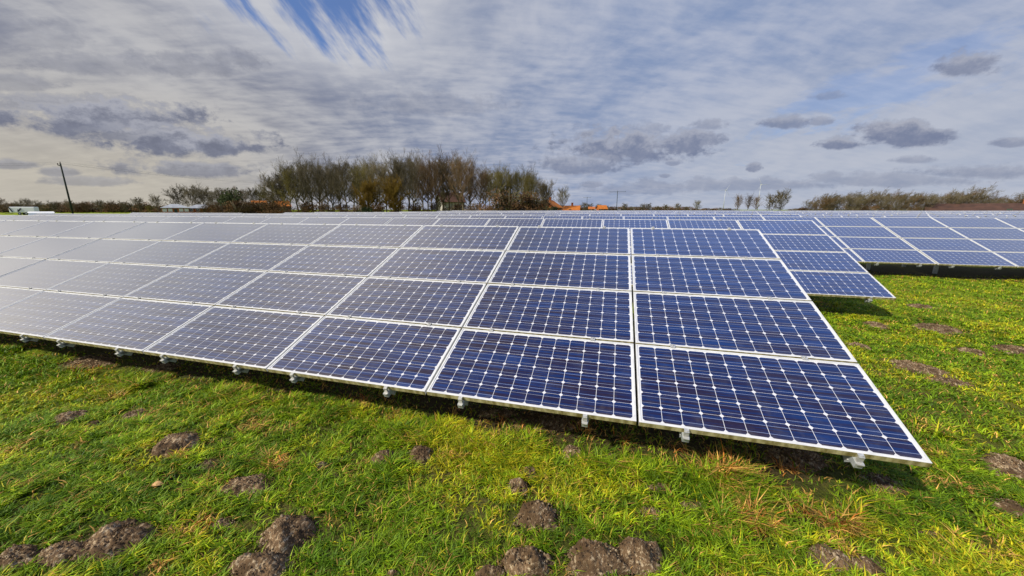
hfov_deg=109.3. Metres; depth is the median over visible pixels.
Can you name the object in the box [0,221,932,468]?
solar table
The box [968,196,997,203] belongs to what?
bare tree
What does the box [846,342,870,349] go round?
molehill
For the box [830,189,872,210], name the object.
bare tree
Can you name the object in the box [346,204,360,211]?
shrub
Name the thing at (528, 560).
molehill
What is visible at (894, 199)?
bare tree
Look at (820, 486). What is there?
ground
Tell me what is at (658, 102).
sky
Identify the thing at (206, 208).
shrub
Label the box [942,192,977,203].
bare tree
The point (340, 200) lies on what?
bare tree
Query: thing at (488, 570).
molehill
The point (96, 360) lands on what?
molehill
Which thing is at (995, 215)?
solar table
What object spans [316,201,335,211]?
shrub
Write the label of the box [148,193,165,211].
bare tree
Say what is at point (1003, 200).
bare tree
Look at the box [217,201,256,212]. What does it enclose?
shrub
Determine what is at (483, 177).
bare tree
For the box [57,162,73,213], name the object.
utility pole
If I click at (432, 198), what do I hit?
bare tree
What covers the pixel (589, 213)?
solar table
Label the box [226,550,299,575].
molehill
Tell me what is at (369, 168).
bare tree
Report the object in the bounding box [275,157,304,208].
bare tree
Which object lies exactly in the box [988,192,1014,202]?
bare tree
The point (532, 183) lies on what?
bare tree
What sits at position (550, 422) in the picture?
molehill
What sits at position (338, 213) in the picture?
solar table
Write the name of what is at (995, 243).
solar table
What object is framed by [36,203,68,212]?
shrub
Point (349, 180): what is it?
bare tree
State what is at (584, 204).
bare tree
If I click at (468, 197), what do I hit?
bare tree
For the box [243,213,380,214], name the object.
solar table
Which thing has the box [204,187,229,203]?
bare tree
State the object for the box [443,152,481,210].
bare tree
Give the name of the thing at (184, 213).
solar table
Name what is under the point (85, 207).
bare tree
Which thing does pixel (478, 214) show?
solar table
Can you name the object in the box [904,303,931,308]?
molehill
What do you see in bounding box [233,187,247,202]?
bare tree
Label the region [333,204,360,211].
shrub
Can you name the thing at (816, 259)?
solar table
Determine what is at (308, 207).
shrub
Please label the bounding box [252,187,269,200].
bare tree
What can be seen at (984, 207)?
long barn
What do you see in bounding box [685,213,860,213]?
solar table
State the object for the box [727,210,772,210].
solar table
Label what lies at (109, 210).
shrub
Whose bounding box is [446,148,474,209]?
bare tree
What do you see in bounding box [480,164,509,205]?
bare tree
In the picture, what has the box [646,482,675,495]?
molehill
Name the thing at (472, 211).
solar table
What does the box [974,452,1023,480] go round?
molehill
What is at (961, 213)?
solar table
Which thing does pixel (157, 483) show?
dry leaf
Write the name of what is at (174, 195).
bare tree
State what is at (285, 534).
molehill
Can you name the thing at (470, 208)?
shrub
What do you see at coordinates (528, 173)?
bare tree
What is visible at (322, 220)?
solar table
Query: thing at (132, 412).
molehill
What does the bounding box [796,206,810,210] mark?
shrub
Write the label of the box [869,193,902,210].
bare tree
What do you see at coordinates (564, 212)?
solar table
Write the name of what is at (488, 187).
bare tree
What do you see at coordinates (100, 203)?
bare tree
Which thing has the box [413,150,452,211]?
bare tree
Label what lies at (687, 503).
molehill
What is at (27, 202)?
bare tree
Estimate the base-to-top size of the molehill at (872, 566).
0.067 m
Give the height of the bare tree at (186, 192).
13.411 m
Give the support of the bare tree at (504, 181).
on the ground at (820, 486)
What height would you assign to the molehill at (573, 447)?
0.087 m
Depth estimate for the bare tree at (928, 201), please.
116.15 m
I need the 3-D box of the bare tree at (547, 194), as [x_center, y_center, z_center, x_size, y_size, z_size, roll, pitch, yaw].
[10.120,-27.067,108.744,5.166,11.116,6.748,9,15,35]
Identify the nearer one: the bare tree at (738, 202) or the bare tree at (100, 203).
the bare tree at (738, 202)
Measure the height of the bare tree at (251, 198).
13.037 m
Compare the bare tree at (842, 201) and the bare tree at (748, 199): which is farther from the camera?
the bare tree at (748, 199)
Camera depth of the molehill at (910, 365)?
4.18 m
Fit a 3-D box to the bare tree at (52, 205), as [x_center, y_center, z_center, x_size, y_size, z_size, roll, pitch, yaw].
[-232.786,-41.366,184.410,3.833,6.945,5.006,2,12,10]
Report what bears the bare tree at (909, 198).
on the ground at (820, 486)
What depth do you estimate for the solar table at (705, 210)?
103.16 m
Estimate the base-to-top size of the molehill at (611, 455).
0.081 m
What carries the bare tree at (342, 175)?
on the ground at (820, 486)
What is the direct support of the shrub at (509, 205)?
on the ground at (820, 486)
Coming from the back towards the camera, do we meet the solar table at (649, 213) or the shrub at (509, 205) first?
the shrub at (509, 205)
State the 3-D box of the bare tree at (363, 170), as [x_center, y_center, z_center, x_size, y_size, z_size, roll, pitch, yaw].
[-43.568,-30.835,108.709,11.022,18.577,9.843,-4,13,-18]
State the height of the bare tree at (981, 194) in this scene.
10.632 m
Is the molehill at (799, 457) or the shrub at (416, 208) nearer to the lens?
the molehill at (799, 457)
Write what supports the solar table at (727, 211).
on the ground at (820, 486)
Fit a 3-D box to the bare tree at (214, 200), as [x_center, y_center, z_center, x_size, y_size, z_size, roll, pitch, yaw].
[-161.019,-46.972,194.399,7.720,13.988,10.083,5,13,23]
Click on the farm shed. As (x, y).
(601, 207)
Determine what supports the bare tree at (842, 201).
on the ground at (820, 486)
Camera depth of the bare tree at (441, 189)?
107.08 m
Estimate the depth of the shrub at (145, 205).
221.99 m
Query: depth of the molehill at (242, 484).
2.40 m
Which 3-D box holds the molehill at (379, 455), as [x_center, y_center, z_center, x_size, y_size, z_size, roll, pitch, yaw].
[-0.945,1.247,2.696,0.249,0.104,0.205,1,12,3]
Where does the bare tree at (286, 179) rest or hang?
on the ground at (820, 486)
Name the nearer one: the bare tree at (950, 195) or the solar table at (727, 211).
the solar table at (727, 211)
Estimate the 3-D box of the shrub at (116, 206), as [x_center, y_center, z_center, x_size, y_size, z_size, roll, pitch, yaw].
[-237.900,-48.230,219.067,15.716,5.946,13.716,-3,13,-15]
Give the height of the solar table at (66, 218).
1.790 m
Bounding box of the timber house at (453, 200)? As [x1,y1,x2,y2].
[436,191,465,210]
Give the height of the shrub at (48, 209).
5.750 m
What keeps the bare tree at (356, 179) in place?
on the ground at (820, 486)
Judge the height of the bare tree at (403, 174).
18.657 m
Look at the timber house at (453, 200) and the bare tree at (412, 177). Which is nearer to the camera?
the bare tree at (412, 177)
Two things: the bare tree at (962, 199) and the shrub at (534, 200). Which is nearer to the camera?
the shrub at (534, 200)
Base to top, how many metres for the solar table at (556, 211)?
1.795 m
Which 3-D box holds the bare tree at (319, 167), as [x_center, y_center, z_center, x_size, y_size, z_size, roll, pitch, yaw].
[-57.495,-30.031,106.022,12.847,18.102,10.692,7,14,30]
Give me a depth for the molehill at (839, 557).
1.92 m
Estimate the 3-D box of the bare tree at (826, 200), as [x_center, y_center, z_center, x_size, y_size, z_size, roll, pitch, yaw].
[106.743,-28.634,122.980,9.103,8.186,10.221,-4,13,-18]
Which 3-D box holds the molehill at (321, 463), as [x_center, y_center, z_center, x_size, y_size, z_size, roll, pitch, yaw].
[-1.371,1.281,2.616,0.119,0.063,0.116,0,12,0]
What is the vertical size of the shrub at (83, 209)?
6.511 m
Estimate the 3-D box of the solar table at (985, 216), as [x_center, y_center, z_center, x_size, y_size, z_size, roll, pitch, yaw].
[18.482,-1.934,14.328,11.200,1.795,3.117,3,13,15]
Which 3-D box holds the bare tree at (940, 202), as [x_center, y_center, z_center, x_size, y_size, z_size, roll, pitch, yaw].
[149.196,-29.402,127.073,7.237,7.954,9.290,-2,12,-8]
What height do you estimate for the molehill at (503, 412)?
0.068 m
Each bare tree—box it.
[0,198,8,211]
[12,200,25,206]
[20,198,37,206]
[32,201,43,211]
[46,200,58,211]
[54,202,63,212]
[63,199,79,210]
[79,201,88,211]
[90,199,105,210]
[104,199,114,210]
[117,200,127,211]
[128,197,144,210]
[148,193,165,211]
[162,184,187,205]
[179,185,205,206]
[191,184,217,204]
[201,187,220,204]
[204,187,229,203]
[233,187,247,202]
[239,188,259,203]
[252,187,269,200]
[255,168,284,206]
[258,167,297,206]
[266,162,307,209]
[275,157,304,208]
[277,155,314,209]
[292,146,321,211]
[297,152,332,206]
[307,160,336,205]
[310,159,340,211]
[313,169,326,202]
[320,153,349,204]
[322,154,361,210]
[330,158,366,206]
[346,152,375,197]
[346,159,367,207]
[358,153,385,209]
[358,155,389,204]
[371,155,391,211]
[376,148,413,197]
[379,148,416,211]
[388,149,424,204]
[396,147,426,208]
[408,180,421,203]
[412,154,434,207]
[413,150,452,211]
[413,153,437,211]
[423,174,437,205]
[427,150,461,210]
[434,145,465,209]
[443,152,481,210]
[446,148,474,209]
[457,155,482,204]
[460,175,478,205]
[465,160,491,207]
[476,164,494,205]
[479,166,498,204]
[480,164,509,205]
[484,160,511,195]
[503,164,521,198]
[506,165,530,199]
[511,170,537,195]
[519,163,538,193]
[519,172,546,196]
[533,175,548,199]
[533,179,555,205]
[536,180,555,207]
[553,186,570,209]
[578,202,589,209]
[693,200,702,209]
[731,195,744,209]
[744,193,754,209]
[751,195,764,208]
[763,191,782,209]
[771,188,791,210]
[803,199,820,210]
[806,190,844,210]
[811,193,842,210]
[816,194,847,210]
[828,193,854,210]
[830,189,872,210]
[841,193,878,210]
[846,188,888,206]
[852,193,881,210]
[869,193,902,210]
[878,191,918,210]
[879,189,913,209]
[894,192,918,210]
[896,192,928,210]
[903,192,936,209]
[912,193,948,210]
[931,193,946,203]
[934,190,970,203]
[942,181,1001,203]
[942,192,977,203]
[944,188,985,203]
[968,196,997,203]
[979,196,1012,202]
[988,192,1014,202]
[1004,195,1023,202]
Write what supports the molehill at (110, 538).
on the ground at (820, 486)
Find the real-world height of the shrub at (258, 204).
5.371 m
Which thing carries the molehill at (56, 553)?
on the ground at (820, 486)
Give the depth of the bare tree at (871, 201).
116.08 m
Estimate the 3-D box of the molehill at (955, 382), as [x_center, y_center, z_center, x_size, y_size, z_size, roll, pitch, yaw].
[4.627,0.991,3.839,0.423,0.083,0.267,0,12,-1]
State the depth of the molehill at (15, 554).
1.90 m
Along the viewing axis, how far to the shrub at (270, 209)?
99.50 m
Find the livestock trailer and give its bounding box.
[5,207,39,214]
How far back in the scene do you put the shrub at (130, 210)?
220.43 m
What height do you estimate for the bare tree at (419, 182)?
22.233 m
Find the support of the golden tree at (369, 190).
on the ground at (820, 486)
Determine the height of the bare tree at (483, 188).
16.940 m
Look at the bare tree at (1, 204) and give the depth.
196.41 m
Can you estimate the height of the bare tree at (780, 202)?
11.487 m
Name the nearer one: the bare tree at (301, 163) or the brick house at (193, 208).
the bare tree at (301, 163)
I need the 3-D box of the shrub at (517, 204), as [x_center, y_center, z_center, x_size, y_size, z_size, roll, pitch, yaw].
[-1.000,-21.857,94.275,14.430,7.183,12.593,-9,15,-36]
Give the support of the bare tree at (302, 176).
on the ground at (820, 486)
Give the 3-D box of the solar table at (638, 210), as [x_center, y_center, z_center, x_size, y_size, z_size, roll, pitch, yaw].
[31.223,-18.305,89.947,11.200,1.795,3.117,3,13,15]
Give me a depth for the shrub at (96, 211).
220.64 m
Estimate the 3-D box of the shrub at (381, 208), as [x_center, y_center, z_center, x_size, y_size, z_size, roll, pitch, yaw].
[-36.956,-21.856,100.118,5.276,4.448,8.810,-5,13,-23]
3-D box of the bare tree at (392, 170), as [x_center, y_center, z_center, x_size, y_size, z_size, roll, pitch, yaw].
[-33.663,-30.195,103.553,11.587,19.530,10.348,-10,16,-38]
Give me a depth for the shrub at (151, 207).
219.02 m
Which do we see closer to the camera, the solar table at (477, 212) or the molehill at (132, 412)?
the molehill at (132, 412)
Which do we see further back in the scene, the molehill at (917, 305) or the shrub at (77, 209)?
the shrub at (77, 209)
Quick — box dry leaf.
[150,481,162,486]
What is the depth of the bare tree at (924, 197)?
127.91 m
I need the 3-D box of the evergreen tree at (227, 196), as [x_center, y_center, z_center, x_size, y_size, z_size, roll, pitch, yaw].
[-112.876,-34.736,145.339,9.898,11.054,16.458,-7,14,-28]
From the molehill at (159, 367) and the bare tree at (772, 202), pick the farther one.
the bare tree at (772, 202)
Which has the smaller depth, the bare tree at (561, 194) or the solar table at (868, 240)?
the solar table at (868, 240)
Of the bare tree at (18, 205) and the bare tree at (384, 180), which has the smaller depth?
the bare tree at (384, 180)
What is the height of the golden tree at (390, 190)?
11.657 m
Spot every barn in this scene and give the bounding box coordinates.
[536,198,562,209]
[563,203,579,209]
[923,199,1023,210]
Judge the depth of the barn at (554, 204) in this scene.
123.08 m
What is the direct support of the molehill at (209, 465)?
on the ground at (820, 486)
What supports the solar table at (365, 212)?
on the ground at (820, 486)
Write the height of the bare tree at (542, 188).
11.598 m
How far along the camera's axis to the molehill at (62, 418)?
3.18 m
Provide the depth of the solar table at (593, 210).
93.98 m
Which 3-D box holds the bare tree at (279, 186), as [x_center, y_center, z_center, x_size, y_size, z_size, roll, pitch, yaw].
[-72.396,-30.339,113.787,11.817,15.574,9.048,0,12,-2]
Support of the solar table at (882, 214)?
on the ground at (820, 486)
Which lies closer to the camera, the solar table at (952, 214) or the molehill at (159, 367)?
the molehill at (159, 367)
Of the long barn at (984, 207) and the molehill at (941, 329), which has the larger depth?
the long barn at (984, 207)
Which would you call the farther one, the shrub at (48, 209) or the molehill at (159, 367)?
the shrub at (48, 209)
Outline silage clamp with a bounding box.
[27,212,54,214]
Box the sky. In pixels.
[0,0,1023,209]
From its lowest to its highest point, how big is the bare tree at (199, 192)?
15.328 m
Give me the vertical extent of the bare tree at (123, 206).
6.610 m
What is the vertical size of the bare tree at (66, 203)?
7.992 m
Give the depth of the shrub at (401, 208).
100.89 m
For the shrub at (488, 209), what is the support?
on the ground at (820, 486)
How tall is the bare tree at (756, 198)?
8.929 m
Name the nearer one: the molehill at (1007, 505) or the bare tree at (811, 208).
the molehill at (1007, 505)
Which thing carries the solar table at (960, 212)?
on the ground at (820, 486)
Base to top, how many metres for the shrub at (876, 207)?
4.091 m
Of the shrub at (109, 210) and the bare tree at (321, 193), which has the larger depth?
the shrub at (109, 210)
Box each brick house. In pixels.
[160,204,189,212]
[189,205,208,212]
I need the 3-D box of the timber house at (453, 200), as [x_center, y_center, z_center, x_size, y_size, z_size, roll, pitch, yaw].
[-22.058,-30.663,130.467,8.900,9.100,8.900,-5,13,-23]
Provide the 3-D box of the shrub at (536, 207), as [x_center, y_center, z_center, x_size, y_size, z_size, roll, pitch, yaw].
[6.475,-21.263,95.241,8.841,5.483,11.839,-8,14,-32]
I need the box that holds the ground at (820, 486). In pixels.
[0,210,1023,575]
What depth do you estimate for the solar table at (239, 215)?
19.28 m
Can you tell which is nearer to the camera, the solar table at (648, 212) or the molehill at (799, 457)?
the molehill at (799, 457)
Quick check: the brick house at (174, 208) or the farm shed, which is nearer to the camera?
the brick house at (174, 208)
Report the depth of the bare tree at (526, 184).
121.90 m
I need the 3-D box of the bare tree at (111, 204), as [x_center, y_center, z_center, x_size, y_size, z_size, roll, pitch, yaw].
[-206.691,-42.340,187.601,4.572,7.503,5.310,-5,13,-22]
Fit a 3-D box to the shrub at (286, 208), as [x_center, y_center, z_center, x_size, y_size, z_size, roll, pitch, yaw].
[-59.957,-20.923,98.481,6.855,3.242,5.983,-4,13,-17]
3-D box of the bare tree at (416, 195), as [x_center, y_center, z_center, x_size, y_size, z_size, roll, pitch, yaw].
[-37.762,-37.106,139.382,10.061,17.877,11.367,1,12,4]
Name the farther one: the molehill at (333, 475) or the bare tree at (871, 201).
the bare tree at (871, 201)
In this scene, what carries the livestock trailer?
on the ground at (820, 486)
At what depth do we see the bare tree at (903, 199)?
115.17 m
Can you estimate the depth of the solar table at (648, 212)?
32.52 m
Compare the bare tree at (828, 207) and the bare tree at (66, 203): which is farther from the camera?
the bare tree at (66, 203)
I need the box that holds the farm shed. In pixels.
[596,205,607,209]
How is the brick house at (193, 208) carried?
on the ground at (820, 486)
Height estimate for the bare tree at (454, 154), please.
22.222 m
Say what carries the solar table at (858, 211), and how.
on the ground at (820, 486)
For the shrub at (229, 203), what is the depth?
131.62 m
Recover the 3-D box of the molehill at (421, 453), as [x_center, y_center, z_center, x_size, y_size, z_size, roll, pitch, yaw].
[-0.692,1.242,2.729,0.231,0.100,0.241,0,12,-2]
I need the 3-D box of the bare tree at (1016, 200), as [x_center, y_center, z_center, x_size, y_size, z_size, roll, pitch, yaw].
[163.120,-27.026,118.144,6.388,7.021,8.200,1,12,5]
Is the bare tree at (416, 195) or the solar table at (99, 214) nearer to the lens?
the solar table at (99, 214)
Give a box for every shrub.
[0,203,15,212]
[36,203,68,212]
[39,203,56,212]
[57,202,87,212]
[57,202,94,212]
[88,205,107,212]
[95,202,115,212]
[99,204,130,212]
[112,203,144,212]
[128,202,149,212]
[136,204,159,212]
[146,205,157,212]
[196,202,221,212]
[208,204,228,212]
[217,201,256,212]
[222,200,240,212]
[227,200,261,212]
[247,201,280,212]
[255,199,281,213]
[279,205,304,213]
[286,201,319,212]
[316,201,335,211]
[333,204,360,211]
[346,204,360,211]
[357,206,373,211]
[371,202,386,211]
[379,205,406,211]
[404,202,430,211]
[422,200,452,211]
[439,203,465,210]
[463,202,482,210]
[473,188,514,210]
[489,191,539,210]
[492,189,536,210]
[506,190,548,210]
[522,196,549,210]
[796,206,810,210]
[871,204,899,210]
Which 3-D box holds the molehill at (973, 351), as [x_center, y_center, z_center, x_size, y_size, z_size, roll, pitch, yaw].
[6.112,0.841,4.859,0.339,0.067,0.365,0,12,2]
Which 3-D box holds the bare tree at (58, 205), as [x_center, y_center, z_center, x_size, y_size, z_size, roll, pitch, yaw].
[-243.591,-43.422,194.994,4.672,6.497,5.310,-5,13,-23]
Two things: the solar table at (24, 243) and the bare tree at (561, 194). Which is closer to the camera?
the solar table at (24, 243)
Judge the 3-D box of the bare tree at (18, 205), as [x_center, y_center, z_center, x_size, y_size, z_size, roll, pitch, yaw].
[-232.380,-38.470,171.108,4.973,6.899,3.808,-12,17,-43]
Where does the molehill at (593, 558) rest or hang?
on the ground at (820, 486)
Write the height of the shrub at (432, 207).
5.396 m
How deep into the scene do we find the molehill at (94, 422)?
3.09 m
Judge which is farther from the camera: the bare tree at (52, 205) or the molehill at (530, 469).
the bare tree at (52, 205)
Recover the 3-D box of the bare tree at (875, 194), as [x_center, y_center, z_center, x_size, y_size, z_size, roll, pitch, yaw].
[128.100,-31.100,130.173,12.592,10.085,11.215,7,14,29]
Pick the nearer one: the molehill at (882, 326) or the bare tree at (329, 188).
the molehill at (882, 326)
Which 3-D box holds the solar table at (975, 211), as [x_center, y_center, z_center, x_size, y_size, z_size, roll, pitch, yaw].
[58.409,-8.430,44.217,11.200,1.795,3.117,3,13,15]
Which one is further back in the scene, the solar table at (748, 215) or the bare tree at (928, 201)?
the bare tree at (928, 201)
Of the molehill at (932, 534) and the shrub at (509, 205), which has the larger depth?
the shrub at (509, 205)
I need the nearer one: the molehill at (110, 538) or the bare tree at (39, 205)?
the molehill at (110, 538)
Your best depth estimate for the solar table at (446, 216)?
16.34 m
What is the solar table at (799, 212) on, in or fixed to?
on the ground at (820, 486)
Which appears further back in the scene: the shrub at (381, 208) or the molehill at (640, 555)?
the shrub at (381, 208)
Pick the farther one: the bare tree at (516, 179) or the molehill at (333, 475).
the bare tree at (516, 179)
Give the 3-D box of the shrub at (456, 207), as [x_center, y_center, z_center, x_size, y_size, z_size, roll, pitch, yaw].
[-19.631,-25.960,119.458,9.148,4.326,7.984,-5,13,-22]
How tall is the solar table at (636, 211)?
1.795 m
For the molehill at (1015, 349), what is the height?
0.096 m
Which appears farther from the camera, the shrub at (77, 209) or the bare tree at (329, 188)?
the shrub at (77, 209)
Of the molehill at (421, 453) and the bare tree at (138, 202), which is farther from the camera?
the bare tree at (138, 202)
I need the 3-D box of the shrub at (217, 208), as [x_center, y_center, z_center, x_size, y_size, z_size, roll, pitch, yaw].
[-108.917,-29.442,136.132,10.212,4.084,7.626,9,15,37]
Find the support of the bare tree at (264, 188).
on the ground at (820, 486)
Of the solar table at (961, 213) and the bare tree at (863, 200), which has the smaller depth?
the solar table at (961, 213)
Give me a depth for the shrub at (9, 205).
224.97 m
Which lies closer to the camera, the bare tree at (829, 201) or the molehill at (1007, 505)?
the molehill at (1007, 505)
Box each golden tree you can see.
[351,177,383,211]
[372,172,410,211]
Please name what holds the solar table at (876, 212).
on the ground at (820, 486)
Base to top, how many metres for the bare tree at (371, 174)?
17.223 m
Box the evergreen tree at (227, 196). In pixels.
[217,187,242,206]
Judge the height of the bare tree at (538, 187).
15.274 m
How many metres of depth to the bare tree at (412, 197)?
126.28 m
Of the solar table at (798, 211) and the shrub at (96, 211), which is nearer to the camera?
the solar table at (798, 211)
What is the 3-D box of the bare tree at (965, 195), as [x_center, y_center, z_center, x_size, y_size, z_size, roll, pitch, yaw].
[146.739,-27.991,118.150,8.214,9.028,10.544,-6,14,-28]
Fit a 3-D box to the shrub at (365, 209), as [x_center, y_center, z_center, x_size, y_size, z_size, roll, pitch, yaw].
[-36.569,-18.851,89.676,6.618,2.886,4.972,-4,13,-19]
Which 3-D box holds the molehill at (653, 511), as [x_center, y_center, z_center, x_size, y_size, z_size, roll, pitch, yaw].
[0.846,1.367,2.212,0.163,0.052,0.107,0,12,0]
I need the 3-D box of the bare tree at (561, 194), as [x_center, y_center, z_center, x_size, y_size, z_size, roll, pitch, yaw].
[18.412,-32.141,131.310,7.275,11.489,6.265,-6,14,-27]
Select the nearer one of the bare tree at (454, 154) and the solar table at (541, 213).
the solar table at (541, 213)
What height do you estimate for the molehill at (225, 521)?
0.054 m
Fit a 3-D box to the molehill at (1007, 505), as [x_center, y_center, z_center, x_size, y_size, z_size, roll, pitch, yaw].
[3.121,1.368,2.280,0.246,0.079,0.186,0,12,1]
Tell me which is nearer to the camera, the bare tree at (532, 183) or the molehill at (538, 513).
the molehill at (538, 513)
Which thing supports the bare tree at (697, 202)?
on the ground at (820, 486)
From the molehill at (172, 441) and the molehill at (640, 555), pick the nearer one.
the molehill at (640, 555)
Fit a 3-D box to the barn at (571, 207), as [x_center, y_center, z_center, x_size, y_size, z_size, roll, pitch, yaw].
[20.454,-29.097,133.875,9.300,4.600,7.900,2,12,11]
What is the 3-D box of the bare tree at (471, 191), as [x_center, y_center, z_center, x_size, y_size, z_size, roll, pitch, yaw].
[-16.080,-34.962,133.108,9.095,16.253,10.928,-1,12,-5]
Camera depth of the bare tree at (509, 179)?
110.47 m
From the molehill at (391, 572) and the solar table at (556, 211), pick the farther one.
the solar table at (556, 211)
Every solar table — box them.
[0,215,141,221]
[0,219,145,276]
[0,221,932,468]
[34,213,157,215]
[128,216,392,224]
[130,212,242,213]
[155,214,319,216]
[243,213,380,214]
[283,212,400,213]
[314,212,415,212]
[318,215,542,218]
[381,214,558,218]
[385,217,895,301]
[401,212,545,214]
[417,212,537,212]
[438,211,509,211]
[521,211,590,211]
[543,215,936,269]
[546,213,684,214]
[547,213,722,215]
[548,212,581,212]
[560,213,800,218]
[572,210,614,210]
[582,212,714,212]
[591,211,682,211]
[615,210,661,210]
[683,211,769,211]
[684,210,726,210]
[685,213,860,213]
[715,212,869,213]
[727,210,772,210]
[770,211,828,211]
[799,214,963,215]
[800,215,1023,217]
[830,211,913,211]
[839,212,904,212]
[867,213,1023,214]
[871,217,1023,273]
[900,213,1023,213]
[922,212,998,212]
[925,211,1023,211]
[967,215,1023,215]
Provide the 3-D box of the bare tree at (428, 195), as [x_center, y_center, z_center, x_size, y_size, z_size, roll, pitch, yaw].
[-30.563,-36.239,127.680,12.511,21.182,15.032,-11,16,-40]
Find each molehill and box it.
[0,544,44,572]
[33,539,84,566]
[46,354,121,370]
[51,410,88,425]
[70,518,160,564]
[86,420,104,426]
[117,408,146,421]
[136,362,181,372]
[144,431,207,460]
[195,457,227,474]
[206,517,237,530]
[209,473,281,499]
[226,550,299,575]
[252,511,320,557]
[315,461,330,471]
[324,470,343,480]
[370,449,401,466]
[384,569,399,575]
[408,445,434,465]
[475,408,519,418]
[475,564,505,575]
[496,545,554,575]
[502,411,592,433]
[504,477,529,495]
[513,499,562,533]
[519,466,535,479]
[557,537,633,575]
[559,444,582,459]
[603,453,618,460]
[612,536,669,575]
[641,505,662,519]
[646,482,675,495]
[673,496,711,514]
[756,444,837,474]
[797,542,854,575]
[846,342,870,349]
[851,555,890,575]
[858,469,914,500]
[864,321,888,329]
[879,358,955,377]
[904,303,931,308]
[906,527,935,538]
[908,322,969,335]
[925,377,973,387]
[951,346,987,355]
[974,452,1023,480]
[986,497,1023,518]
[987,344,1023,355]
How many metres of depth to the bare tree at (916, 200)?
118.20 m
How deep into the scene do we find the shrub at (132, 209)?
221.01 m
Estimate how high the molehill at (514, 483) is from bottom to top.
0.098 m
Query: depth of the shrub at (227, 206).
133.58 m
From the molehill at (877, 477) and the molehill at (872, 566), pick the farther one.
the molehill at (877, 477)
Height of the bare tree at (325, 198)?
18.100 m

